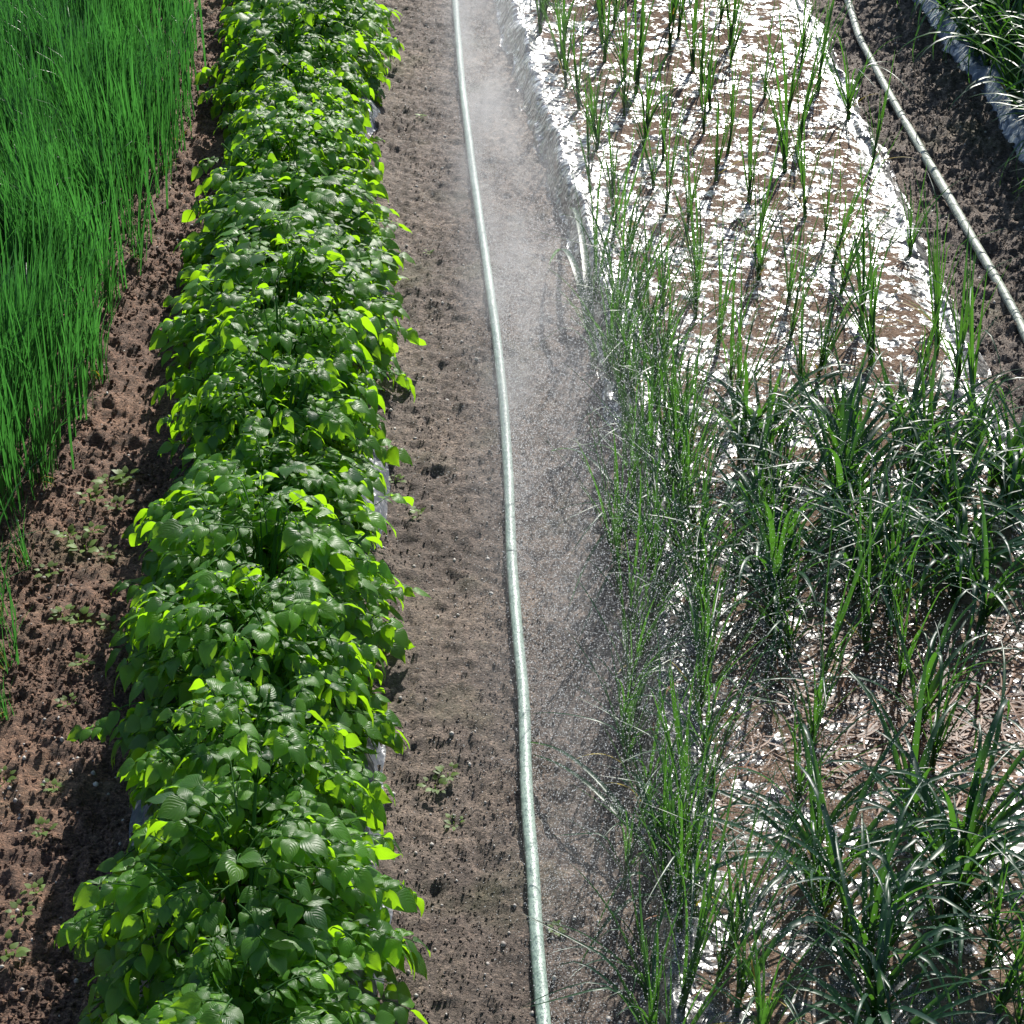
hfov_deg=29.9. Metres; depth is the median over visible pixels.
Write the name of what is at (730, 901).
onion plant
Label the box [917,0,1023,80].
onion plant
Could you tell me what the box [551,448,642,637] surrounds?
onion plant
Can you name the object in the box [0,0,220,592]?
young onion bed
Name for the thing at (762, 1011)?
onion plant
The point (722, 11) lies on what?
onion plant
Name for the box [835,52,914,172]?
onion plant
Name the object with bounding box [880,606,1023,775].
onion plant
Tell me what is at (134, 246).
onion tuft
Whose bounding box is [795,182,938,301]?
onion plant
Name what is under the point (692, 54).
onion plant
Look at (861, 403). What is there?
onion plant
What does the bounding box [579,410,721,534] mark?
onion plant
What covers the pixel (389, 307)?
potato plant
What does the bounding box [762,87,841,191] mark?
onion plant
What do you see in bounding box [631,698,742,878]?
onion plant
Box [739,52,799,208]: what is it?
onion plant
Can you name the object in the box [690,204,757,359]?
onion plant
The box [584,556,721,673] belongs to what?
onion plant
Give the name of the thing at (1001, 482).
onion plant
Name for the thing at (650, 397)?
onion plant
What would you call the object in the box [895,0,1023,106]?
onion plant
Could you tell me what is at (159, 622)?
potato plant
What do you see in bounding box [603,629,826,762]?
onion plant
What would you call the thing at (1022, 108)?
onion plant
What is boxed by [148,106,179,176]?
onion tuft
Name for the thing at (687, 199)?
onion plant
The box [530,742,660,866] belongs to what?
onion plant
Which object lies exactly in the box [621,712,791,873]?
onion plant
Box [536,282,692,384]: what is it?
onion plant
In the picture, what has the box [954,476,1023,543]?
onion plant
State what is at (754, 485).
onion plant
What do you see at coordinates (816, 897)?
onion plant
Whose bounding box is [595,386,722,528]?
onion plant
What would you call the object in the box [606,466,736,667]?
onion plant
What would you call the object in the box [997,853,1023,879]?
onion plant
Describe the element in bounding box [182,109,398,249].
potato plant
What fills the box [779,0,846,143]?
onion plant
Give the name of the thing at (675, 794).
onion plant
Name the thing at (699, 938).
onion plant
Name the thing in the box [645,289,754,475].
onion plant
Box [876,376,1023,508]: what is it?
onion plant
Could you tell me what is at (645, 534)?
onion plant
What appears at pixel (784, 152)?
onion plant
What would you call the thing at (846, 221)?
onion plant
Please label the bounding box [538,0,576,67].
onion plant
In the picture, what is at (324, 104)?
potato plant
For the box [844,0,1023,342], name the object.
irrigation hose
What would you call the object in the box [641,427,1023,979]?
withered leaf litter
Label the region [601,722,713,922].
onion plant
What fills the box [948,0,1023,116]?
onion plant
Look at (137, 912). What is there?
potato plant
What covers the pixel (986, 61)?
onion plant
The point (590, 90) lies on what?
onion plant
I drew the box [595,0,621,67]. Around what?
onion plant
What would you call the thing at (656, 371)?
onion plant
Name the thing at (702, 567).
onion plant
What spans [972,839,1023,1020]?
onion plant
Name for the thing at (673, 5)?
onion plant
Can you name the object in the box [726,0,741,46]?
onion plant
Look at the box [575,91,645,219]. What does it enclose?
onion plant
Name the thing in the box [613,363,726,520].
onion plant
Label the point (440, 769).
weed seedling
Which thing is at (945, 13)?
onion plant
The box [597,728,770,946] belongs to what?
onion plant
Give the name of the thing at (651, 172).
onion plant
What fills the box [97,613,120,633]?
weed seedling
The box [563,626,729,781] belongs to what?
onion plant
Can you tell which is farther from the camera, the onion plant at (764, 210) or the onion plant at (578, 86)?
the onion plant at (578, 86)
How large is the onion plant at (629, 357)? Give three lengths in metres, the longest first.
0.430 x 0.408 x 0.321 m
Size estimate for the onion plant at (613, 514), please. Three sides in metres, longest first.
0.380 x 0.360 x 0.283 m
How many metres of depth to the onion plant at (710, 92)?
6.33 m
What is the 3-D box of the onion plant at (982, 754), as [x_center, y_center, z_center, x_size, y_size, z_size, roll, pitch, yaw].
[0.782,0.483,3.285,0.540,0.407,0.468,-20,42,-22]
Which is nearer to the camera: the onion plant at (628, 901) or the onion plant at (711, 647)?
the onion plant at (628, 901)
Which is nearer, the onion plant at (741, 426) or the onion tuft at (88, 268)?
the onion plant at (741, 426)
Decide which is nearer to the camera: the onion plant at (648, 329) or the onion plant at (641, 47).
the onion plant at (648, 329)
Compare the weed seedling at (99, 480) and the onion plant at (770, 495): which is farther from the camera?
the weed seedling at (99, 480)
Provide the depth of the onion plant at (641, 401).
4.50 m
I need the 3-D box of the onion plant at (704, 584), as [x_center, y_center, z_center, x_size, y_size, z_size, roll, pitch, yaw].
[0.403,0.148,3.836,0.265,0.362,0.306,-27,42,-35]
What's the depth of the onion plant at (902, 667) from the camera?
3.71 m
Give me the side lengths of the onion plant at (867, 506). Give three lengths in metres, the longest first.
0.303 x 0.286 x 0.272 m
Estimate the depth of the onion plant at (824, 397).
4.43 m
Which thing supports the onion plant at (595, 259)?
on the mulch film at (906, 300)
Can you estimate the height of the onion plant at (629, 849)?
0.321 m
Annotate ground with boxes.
[0,0,1023,1023]
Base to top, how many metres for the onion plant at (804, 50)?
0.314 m
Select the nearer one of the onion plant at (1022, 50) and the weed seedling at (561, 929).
the weed seedling at (561, 929)
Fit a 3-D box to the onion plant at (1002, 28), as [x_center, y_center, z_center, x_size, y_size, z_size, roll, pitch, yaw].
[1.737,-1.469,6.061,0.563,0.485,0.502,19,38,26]
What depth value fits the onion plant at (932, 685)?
3.66 m
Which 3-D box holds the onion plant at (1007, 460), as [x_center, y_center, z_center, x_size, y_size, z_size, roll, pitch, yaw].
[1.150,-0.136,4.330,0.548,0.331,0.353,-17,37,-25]
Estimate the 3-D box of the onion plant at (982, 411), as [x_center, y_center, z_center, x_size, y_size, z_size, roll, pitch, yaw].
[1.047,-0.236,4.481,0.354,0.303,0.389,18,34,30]
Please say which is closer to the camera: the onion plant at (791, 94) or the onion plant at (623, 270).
the onion plant at (623, 270)
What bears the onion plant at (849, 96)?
on the mulch film at (906, 300)
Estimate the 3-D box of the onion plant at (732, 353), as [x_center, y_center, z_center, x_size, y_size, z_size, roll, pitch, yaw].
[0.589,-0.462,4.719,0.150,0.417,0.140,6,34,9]
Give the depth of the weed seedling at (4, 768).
3.70 m
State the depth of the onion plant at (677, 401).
4.43 m
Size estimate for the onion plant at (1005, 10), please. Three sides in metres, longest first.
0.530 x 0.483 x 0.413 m
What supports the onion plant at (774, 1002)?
on the mulch film at (906, 300)
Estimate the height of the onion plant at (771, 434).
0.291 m
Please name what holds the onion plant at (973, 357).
on the mulch film at (906, 300)
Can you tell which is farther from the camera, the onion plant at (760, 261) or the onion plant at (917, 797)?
the onion plant at (760, 261)
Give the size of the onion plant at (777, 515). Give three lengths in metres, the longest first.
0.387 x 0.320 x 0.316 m
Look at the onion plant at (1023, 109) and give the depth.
5.71 m
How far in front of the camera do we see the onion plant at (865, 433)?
4.30 m
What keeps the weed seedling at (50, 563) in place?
on the ground
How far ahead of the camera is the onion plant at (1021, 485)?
4.20 m
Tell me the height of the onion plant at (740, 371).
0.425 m
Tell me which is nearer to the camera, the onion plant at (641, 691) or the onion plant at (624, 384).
the onion plant at (641, 691)
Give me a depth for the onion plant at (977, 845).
3.22 m
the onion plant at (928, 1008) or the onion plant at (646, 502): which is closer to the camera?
the onion plant at (928, 1008)
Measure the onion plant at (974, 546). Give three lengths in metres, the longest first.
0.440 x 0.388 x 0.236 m
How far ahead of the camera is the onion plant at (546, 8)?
7.17 m
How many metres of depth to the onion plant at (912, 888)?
3.12 m
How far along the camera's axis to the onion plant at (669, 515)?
4.09 m
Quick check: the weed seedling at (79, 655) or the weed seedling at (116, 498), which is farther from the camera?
the weed seedling at (116, 498)
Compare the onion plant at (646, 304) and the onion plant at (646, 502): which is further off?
the onion plant at (646, 304)
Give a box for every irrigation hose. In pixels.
[452,0,550,1023]
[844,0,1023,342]
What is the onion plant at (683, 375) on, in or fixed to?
on the mulch film at (906, 300)
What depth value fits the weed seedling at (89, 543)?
4.38 m
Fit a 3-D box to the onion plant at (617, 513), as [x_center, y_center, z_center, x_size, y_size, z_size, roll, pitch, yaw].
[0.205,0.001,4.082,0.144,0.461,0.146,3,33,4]
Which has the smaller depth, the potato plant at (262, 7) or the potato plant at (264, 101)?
the potato plant at (264, 101)
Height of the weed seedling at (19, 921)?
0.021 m
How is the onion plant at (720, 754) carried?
on the mulch film at (906, 300)
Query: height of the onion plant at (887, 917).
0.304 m
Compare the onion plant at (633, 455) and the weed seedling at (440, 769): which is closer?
the weed seedling at (440, 769)
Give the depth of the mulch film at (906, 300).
5.10 m
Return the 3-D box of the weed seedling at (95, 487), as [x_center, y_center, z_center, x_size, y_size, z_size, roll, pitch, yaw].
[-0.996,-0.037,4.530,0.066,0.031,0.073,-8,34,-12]
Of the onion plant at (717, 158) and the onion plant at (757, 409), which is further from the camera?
the onion plant at (717, 158)
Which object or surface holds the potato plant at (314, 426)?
on the ground
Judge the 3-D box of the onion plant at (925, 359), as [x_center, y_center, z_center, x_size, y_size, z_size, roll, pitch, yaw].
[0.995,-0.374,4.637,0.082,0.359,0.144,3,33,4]
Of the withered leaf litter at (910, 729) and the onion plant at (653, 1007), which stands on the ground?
the withered leaf litter at (910, 729)
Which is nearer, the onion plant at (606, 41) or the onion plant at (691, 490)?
the onion plant at (691, 490)
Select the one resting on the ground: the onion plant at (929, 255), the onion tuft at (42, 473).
the onion tuft at (42, 473)
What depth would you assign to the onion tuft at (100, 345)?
4.95 m
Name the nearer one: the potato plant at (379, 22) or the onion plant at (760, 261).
the onion plant at (760, 261)
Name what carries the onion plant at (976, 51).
on the mulch film at (1012, 128)
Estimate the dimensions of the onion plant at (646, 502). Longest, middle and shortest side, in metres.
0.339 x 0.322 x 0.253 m
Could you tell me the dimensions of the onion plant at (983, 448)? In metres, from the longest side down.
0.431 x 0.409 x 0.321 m
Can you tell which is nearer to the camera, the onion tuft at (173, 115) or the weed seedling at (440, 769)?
the weed seedling at (440, 769)
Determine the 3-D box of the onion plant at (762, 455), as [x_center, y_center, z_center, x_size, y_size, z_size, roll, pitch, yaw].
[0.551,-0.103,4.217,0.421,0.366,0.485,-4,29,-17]
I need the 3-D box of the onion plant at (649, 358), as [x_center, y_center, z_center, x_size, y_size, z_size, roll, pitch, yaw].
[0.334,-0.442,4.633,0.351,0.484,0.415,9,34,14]
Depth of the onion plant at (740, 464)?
4.44 m
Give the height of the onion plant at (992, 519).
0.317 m
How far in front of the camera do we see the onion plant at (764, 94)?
6.43 m
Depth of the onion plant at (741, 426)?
4.35 m
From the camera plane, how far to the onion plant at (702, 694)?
3.68 m
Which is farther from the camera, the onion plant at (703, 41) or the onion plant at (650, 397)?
the onion plant at (703, 41)
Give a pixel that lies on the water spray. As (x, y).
(462, 82)
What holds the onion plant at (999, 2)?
on the mulch film at (1012, 128)
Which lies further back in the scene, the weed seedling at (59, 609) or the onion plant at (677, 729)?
the weed seedling at (59, 609)
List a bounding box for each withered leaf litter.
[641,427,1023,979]
[652,594,1023,826]
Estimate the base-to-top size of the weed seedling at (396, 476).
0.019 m
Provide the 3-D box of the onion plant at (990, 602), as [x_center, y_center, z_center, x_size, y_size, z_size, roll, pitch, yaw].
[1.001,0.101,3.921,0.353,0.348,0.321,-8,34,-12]
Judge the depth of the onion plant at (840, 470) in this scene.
4.21 m
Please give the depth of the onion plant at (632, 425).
4.47 m
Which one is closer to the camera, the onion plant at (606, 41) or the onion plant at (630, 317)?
the onion plant at (630, 317)
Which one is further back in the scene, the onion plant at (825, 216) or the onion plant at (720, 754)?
the onion plant at (825, 216)
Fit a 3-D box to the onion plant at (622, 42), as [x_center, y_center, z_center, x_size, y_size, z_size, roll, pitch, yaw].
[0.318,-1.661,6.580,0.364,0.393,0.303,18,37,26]
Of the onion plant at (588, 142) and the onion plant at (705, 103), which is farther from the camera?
the onion plant at (705, 103)
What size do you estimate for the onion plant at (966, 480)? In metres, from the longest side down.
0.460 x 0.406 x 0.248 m
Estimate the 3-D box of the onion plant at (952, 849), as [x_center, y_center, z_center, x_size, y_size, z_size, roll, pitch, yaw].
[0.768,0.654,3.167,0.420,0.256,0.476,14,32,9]
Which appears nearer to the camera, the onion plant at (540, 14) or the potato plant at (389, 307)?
the potato plant at (389, 307)
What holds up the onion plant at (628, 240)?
on the mulch film at (906, 300)
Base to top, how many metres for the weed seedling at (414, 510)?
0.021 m
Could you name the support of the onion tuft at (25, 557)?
on the ground
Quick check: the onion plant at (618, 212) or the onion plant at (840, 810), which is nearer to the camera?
the onion plant at (840, 810)
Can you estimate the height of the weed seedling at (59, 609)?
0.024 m
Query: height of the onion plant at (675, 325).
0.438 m
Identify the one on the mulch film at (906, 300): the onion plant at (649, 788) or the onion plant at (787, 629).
the onion plant at (787, 629)
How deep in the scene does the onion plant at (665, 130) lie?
5.98 m
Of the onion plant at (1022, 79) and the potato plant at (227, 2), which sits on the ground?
the potato plant at (227, 2)
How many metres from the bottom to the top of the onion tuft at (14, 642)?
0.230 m
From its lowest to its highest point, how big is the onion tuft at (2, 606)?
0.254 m
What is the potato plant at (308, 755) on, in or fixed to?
on the ground
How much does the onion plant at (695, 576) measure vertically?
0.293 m
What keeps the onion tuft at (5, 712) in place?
on the ground
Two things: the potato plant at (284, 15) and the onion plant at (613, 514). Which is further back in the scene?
the potato plant at (284, 15)
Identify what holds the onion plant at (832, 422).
on the mulch film at (906, 300)
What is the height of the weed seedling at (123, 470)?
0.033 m
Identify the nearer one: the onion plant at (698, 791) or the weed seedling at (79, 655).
the onion plant at (698, 791)
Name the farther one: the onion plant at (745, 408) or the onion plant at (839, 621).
the onion plant at (745, 408)
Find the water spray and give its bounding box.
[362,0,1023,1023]
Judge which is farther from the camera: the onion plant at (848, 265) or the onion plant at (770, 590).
the onion plant at (848, 265)
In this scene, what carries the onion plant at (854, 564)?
on the mulch film at (906, 300)
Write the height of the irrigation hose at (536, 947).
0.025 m
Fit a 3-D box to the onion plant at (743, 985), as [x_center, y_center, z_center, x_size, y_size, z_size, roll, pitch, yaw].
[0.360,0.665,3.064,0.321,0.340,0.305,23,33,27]
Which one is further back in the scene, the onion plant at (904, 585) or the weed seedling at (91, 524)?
the weed seedling at (91, 524)
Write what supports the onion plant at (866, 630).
on the mulch film at (906, 300)
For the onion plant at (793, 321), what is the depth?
4.98 m
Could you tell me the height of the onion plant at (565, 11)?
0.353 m
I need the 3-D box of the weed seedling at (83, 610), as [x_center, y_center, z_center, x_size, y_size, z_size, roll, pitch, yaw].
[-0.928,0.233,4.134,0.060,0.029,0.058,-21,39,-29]
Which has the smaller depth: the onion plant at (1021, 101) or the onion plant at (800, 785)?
the onion plant at (800, 785)
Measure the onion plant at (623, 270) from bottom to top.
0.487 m
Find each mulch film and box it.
[141,68,391,1013]
[496,0,1023,1023]
[912,0,1023,163]
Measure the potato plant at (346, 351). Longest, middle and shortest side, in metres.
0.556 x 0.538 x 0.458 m
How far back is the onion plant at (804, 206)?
5.61 m
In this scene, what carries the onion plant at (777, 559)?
on the mulch film at (906, 300)
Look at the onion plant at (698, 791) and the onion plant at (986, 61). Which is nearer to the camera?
the onion plant at (698, 791)
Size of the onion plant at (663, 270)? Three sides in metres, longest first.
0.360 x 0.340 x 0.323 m
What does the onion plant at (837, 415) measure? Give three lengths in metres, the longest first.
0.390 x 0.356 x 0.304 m
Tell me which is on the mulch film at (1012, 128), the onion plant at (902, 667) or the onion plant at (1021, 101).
the onion plant at (1021, 101)
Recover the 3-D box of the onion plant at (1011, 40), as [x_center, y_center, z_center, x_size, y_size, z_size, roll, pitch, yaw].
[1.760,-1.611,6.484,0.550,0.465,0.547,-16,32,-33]
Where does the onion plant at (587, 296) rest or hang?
on the ground
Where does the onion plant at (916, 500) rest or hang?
on the mulch film at (906, 300)
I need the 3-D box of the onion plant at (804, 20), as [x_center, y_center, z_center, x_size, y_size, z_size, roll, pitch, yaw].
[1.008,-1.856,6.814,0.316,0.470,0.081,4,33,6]
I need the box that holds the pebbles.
[0,0,1023,1023]
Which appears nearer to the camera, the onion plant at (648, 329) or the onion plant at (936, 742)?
the onion plant at (936, 742)
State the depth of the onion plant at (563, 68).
6.49 m
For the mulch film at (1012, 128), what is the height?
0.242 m
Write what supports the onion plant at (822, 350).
on the mulch film at (906, 300)
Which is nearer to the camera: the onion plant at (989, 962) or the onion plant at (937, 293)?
the onion plant at (989, 962)
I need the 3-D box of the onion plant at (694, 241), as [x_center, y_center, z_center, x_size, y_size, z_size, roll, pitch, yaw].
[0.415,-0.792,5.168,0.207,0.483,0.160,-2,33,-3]
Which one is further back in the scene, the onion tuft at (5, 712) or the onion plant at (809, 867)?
the onion tuft at (5, 712)
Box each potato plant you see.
[54,746,430,1023]
[67,559,409,843]
[92,924,395,1023]
[96,670,402,947]
[105,468,430,740]
[121,417,413,619]
[149,227,425,408]
[151,279,415,454]
[156,334,412,529]
[163,205,409,368]
[173,156,415,311]
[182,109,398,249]
[191,76,388,201]
[193,0,400,106]
[198,19,390,139]
[213,0,403,73]
[213,59,382,171]
[221,0,233,11]
[221,0,401,39]
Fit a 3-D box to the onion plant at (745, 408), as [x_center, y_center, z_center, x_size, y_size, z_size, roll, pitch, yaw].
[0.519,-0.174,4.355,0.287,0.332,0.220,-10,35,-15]
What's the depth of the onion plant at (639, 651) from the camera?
3.77 m
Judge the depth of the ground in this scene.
4.45 m
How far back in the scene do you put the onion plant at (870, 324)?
4.86 m
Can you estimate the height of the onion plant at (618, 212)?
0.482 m
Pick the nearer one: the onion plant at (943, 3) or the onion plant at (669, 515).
the onion plant at (669, 515)
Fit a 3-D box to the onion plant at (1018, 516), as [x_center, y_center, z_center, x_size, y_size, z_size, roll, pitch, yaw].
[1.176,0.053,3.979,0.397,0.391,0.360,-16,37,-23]
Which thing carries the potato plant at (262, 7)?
on the ground
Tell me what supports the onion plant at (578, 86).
on the mulch film at (906, 300)
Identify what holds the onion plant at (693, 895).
on the mulch film at (906, 300)
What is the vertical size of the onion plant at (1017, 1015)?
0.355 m
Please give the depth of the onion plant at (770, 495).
4.16 m
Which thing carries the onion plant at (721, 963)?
on the mulch film at (906, 300)
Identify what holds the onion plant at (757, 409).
on the mulch film at (906, 300)
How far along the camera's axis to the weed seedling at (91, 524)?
4.42 m
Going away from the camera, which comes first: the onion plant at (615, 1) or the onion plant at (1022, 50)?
the onion plant at (1022, 50)
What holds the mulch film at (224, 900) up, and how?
on the ground
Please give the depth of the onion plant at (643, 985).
3.15 m
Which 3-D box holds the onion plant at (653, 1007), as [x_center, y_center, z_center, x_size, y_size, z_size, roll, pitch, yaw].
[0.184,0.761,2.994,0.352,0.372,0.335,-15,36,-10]
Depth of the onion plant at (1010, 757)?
3.38 m
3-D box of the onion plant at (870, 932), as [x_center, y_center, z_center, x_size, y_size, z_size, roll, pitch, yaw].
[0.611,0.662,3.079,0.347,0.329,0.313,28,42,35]
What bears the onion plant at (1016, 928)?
on the mulch film at (906, 300)
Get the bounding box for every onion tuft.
[0,537,16,627]
[0,575,29,673]
[0,667,15,719]
[4,496,34,570]
[6,401,55,487]
[56,247,93,349]
[58,292,123,383]
[113,183,152,262]
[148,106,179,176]
[155,67,202,141]
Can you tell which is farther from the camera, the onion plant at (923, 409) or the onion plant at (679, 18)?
the onion plant at (679, 18)
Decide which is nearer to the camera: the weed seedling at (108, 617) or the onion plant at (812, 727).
the onion plant at (812, 727)
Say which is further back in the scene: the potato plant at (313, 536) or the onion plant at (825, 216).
the onion plant at (825, 216)
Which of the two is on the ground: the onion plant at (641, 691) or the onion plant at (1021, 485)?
the onion plant at (641, 691)
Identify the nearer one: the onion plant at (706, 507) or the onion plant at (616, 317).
the onion plant at (706, 507)
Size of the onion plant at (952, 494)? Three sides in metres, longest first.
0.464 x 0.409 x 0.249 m
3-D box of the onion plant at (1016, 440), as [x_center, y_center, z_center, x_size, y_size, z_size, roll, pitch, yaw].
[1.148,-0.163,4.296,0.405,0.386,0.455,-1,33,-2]
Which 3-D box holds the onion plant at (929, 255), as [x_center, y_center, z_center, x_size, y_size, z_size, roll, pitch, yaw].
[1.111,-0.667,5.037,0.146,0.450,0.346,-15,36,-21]
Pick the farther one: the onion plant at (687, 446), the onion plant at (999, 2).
the onion plant at (999, 2)
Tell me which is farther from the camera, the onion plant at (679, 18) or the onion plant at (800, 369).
the onion plant at (679, 18)
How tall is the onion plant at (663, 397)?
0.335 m
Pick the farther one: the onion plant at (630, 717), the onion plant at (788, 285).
the onion plant at (788, 285)
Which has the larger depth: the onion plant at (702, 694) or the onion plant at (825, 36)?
the onion plant at (825, 36)
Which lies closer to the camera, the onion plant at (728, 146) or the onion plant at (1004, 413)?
the onion plant at (1004, 413)
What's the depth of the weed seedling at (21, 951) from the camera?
3.30 m
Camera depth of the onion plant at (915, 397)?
4.41 m
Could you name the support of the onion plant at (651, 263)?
on the mulch film at (906, 300)
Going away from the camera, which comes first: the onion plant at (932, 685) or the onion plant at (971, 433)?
the onion plant at (932, 685)
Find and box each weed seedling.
[0,765,16,786]
[0,929,30,961]
[4,899,34,924]
[20,877,45,894]
[31,816,57,836]
[34,561,63,577]
[40,778,63,791]
[48,604,75,620]
[50,524,76,543]
[53,693,79,706]
[66,606,93,624]
[67,531,97,552]
[68,652,95,665]
[75,483,103,504]
[83,521,106,534]
[91,473,125,489]
[93,544,116,558]
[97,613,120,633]
[104,495,135,510]
[112,465,139,484]
[386,473,405,483]
[410,506,425,518]
[417,774,448,793]
[433,762,459,781]
[443,813,464,830]
[547,920,567,936]
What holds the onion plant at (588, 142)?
on the mulch film at (906, 300)
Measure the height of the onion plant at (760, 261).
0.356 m
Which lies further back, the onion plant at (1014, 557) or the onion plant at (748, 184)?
the onion plant at (748, 184)
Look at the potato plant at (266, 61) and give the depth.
6.24 m
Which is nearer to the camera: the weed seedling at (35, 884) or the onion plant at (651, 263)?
the weed seedling at (35, 884)
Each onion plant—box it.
[520,855,733,1023]
[526,621,749,821]
[530,174,688,347]
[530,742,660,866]
[534,0,574,44]
[536,0,547,36]
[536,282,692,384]
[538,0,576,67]
[540,0,584,91]
[541,846,717,1004]
[543,409,679,558]
[544,0,548,16]
[545,44,629,154]
[549,207,597,369]
[551,417,723,541]
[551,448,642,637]
[553,221,680,401]
[554,250,705,408]
[555,762,736,889]
[556,67,610,194]
[556,227,691,371]
[557,0,597,115]
[560,16,624,123]
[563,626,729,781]
[564,333,691,471]
[565,0,665,81]
[565,614,711,749]
[570,141,636,307]
[571,715,793,945]
[573,376,711,497]
[573,568,734,700]
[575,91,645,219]
[577,316,699,456]
[578,414,645,596]
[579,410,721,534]
[580,245,701,346]
[581,871,662,962]
[584,168,671,274]
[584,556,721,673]
[585,342,674,492]
[586,308,690,440]
[586,446,738,587]
[587,243,731,403]
[592,20,691,140]
[592,205,694,313]
[592,304,714,401]
[593,0,608,48]
[593,227,675,358]
[594,117,658,251]
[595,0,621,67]
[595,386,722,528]
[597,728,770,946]
[598,295,667,435]
[600,383,765,550]
[600,405,797,588]
[601,0,623,30]
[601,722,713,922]
[603,177,704,294]
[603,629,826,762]
[604,13,655,120]
[604,403,730,565]
[604,466,727,601]
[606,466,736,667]
[607,499,757,620]
[611,67,689,191]
[612,394,752,539]
[612,464,740,627]
[612,717,772,850]
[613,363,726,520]
[620,547,801,748]
[620,643,787,801]
[620,700,752,881]
[621,521,798,683]
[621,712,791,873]
[623,504,815,640]
[627,317,730,452]
[631,209,734,330]
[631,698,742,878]
[632,233,756,373]
[633,0,653,97]
[634,127,700,299]
[637,479,800,604]
[639,41,688,164]
[640,322,754,507]
[640,864,858,1023]
[642,81,707,218]
[642,771,826,981]
[644,208,747,322]
[644,324,743,438]
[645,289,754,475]
[646,477,865,655]
[647,423,901,609]
[648,732,763,1021]
[649,422,789,585]
[650,365,858,537]
[652,654,708,827]
[654,341,794,480]
[657,325,775,456]
[660,122,721,230]
[661,904,776,1023]
[662,0,738,113]
[665,45,748,186]
[665,374,872,483]
[665,818,858,1016]
[668,0,692,50]
[670,0,674,27]
[670,705,998,957]
[672,355,847,475]
[673,0,707,76]
[675,363,871,465]
[676,0,693,40]
[679,24,725,136]
[683,375,815,486]
[685,0,733,90]
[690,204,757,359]
[692,762,838,955]
[694,252,839,417]
[699,474,856,573]
[701,728,899,942]
[704,44,759,159]
[704,165,809,287]
[705,469,867,682]
[706,699,936,881]
[712,0,733,26]
[714,417,881,530]
[715,0,756,69]
[719,238,781,393]
[719,511,860,672]
[720,353,951,561]
[721,0,805,98]
[721,458,852,584]
[723,661,909,819]
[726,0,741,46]
[731,320,900,447]
[735,371,876,494]
[737,884,828,1023]
[738,360,918,460]
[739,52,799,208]
[741,1,817,172]
[741,333,981,522]
[742,470,992,643]
[748,802,990,1023]
[750,119,838,258]
[751,199,855,309]
[751,612,878,751]
[754,761,1023,1021]
[758,0,829,66]
[758,244,849,415]
[759,926,1023,1023]
[761,444,960,588]
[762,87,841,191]
[765,200,925,365]
[766,372,964,538]
[768,831,1003,1023]
[769,447,988,590]
[775,263,896,386]
[778,2,832,122]
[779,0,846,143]
[786,429,954,618]
[788,204,850,347]
[790,74,847,221]
[790,315,945,481]
[791,582,1023,752]
[795,0,816,47]
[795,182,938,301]
[799,9,911,124]
[802,641,1023,922]
[807,434,938,568]
[811,729,1023,891]
[812,126,857,248]
[815,0,852,94]
[815,451,928,659]
[816,123,904,272]
[816,495,943,698]
[821,639,1023,852]
[831,154,936,335]
[832,357,1000,481]
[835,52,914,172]
[840,420,1022,550]
[840,534,984,697]
[845,781,1023,1006]
[846,732,1023,976]
[849,486,1015,641]
[853,432,1023,593]
[856,476,1023,658]
[863,327,987,458]
[867,410,1023,579]
[868,324,1022,502]
[873,380,1023,524]
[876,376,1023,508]
[877,162,970,257]
[877,474,1023,636]
[879,238,999,420]
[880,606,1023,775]
[882,354,1023,467]
[889,328,1023,491]
[893,164,996,328]
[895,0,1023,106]
[903,470,1023,656]
[909,218,981,362]
[909,225,1017,395]
[909,282,946,411]
[910,0,949,17]
[912,0,1015,56]
[914,0,1023,72]
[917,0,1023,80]
[919,378,1023,516]
[919,401,1023,541]
[920,883,1023,1023]
[923,378,1023,503]
[925,390,1023,511]
[926,0,1023,84]
[932,0,997,47]
[941,476,1023,565]
[942,0,1023,65]
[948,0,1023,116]
[952,741,1023,847]
[953,715,1023,768]
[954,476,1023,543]
[956,0,1010,31]
[958,22,1023,51]
[963,497,1023,523]
[969,46,1023,86]
[971,92,1023,100]
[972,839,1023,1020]
[973,369,1021,452]
[974,819,1023,983]
[980,11,1023,74]
[984,10,1023,15]
[986,38,1023,120]
[987,0,1023,82]
[987,46,1023,103]
[987,925,1023,959]
[988,85,1023,181]
[990,546,1023,581]
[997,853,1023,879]
[1004,104,1023,191]
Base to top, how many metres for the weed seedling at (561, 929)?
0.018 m
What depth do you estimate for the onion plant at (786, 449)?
4.31 m
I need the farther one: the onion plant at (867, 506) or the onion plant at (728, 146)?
the onion plant at (728, 146)
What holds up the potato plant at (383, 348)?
on the ground
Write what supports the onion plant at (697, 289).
on the mulch film at (906, 300)
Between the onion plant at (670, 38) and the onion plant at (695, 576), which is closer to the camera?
the onion plant at (695, 576)
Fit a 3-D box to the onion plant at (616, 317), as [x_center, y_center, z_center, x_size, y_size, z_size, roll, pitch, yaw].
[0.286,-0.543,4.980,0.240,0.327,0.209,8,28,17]
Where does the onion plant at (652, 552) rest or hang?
on the mulch film at (906, 300)
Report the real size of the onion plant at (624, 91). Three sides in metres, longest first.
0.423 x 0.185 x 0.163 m
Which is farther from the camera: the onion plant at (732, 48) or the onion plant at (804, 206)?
the onion plant at (732, 48)
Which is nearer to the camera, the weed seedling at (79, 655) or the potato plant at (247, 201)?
the weed seedling at (79, 655)
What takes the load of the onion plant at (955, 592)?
on the mulch film at (906, 300)
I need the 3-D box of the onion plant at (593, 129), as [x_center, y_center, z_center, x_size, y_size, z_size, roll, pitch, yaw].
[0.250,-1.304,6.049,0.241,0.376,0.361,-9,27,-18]
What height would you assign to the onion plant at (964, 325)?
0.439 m

